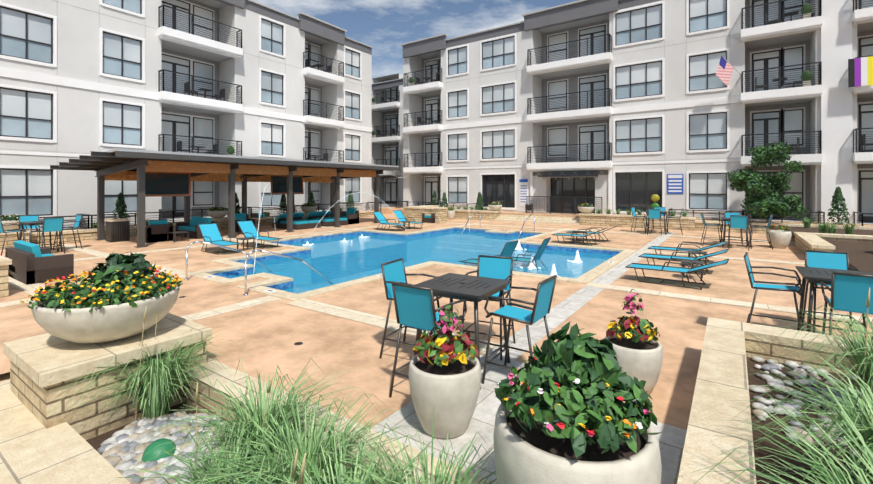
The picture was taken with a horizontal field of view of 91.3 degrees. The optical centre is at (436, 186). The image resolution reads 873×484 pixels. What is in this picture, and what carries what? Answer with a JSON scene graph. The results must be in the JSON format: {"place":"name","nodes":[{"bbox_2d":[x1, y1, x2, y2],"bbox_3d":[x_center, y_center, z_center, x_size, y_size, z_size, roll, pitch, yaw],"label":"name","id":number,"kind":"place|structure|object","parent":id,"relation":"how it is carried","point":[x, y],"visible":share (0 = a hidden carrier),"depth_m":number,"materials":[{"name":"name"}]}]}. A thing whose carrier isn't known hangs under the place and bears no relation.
{"place":"outdoors","nodes":[
{"label":"outdoors","id":0,"kind":"place"},
{"bbox_2d":[0,209,372,454],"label":"ground","id":1,"kind":"structure","parent":0,"point":[95,442],"depth_m":4.55,"materials":[{"name":"brown soil"}]},
{"bbox_2d":[0,255,872,483],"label":"stone retaining wall","id":2,"kind":"structure","parent":1,"relation":"on","point":[40,443],"depth_m":4.25,"materials":[{"name":"beige stone"}]},
{"bbox_2d":[45,205,872,483],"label":"grasses","id":3,"kind":"object","parent":1,"relation":"on","point":[263,450],"visible":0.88,"depth_m":3.06,"materials":[{"name":"green plant"}]},
{"bbox_2d":[97,356,868,483],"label":"pebbles","id":4,"kind":"object","parent":1,"relation":"on","point":[114,447],"visible":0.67,"depth_m":4.12,"materials":[{"name":"grey"}]},
{"bbox_2d":[253,0,577,77],"label":"sky","id":5,"kind":"structure","parent":0,"point":[382,25],"materials":[{"name":"blue"}]},
{"bbox_2d":[0,214,872,429],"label":"deck","id":6,"kind":"structure","parent":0,"point":[270,334],"depth_m":7.63,"materials":[{"name":"beige concrete"}]},
{"bbox_2d":[0,0,380,231],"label":"building","id":7,"kind":"structure","parent":6,"relation":"on","point":[250,78],"depth_m":23.70,"materials":[{"name":"paint"}]},
{"bbox_2d":[5,208,434,283],"bbox_3d":[-9.159,1.796,21.043,10.942,0.905,19.888,0,0,29],"label":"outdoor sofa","id":8,"kind":"object","parent":6,"relation":"on","point":[32,263],"visible":0.77,"depth_m":17.36,"materials":[{"name":"teal"}]},
{"bbox_2d":[50,148,398,247],"bbox_3d":[-9.089,0.465,22.176,5.500,3.566,15.700,0,0,35],"label":"pergola","id":9,"kind":"object","parent":6,"relation":"on","point":[157,173],"visible":0.94,"depth_m":18.69,"materials":[{"name":"wood"}]},
{"bbox_2d":[184,211,534,295],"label":"handrails","id":10,"kind":"object","parent":6,"relation":"on","point":[262,265],"visible":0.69,"depth_m":10.23,"materials":[{"name":"silver metal"}]},
{"bbox_2d":[372,73,402,208],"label":"apartment building","id":11,"kind":"structure","parent":6,"relation":"on","point":[387,119],"depth_m":44.46,"materials":[{"name":"paint"}]},
{"bbox_2d":[2,205,791,483],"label":"planter pots","id":12,"kind":"object","parent":6,"relation":"on","point":[450,393],"visible":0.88,"depth_m":3.71,"materials":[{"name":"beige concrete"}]},
{"bbox_2d":[0,202,789,457],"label":"planter plants","id":13,"kind":"object","parent":12,"relation":"on","point":[582,378],"visible":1,"depth_m":2.51,"materials":[{"name":"green plant"}]},
{"bbox_2d":[179,204,632,344],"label":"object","id":14,"kind":"object","parent":6,"relation":"on","point":[271,291],"visible":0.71,"depth_m":10.52,"materials":[{"name":"black"}]},
{"bbox_2d":[183,226,636,300],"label":"pool","id":15,"kind":"structure","parent":6,"relation":"in","point":[236,266],"depth_m":12.33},
{"bbox_2d":[225,231,614,293],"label":"water","id":16,"kind":"structure","parent":15,"relation":"in","point":[336,260],"depth_m":14.79,"materials":[{"name":"teal liquid"}]},
{"bbox_2d":[253,184,582,276],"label":"water","id":17,"kind":"structure","parent":16,"relation":"on","point":[577,259],"depth_m":13.70,"materials":[{"name":"white liquid"}]},
{"bbox_2d":[0,207,872,397],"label":"chairs","id":18,"kind":"object","parent":6,"relation":"on","point":[492,281],"visible":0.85,"depth_m":5.57,"materials":[{"name":"teal"}]},
{"bbox_2d":[0,218,872,483],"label":"deck strips","id":19,"kind":"object","parent":6,"relation":"on","point":[671,440],"visible":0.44,"depth_m":6.39,"materials":[{"name":"grey concrete"}]},
{"bbox_2d":[0,196,872,271],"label":"terrace","id":20,"kind":"structure","parent":6,"relation":"on","point":[857,245],"depth_m":21.96,"materials":[{"name":"grey"}]},
{"bbox_2d":[113,141,851,224],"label":"trees","id":21,"kind":"object","parent":20,"relation":"on","point":[766,203],"visible":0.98,"depth_m":20.50,"materials":[{"name":"green plant"}]},
{"bbox_2d":[198,210,728,289],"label":"lounge chairs","id":22,"kind":"object","parent":6,"relation":"on","point":[210,233],"visible":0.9,"depth_m":13.04,"materials":[{"name":"teal"}]},
{"bbox_2d":[236,221,706,280],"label":"side tables","id":23,"kind":"object","parent":6,"relation":"on","point":[689,262],"visible":0.77,"depth_m":12.04,"materials":[{"name":"grey"}]},
{"bbox_2d":[396,0,872,225],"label":"building","id":24,"kind":"structure","parent":6,"relation":"on","point":[623,106],"depth_m":26.04,"materials":[{"name":"paint"}]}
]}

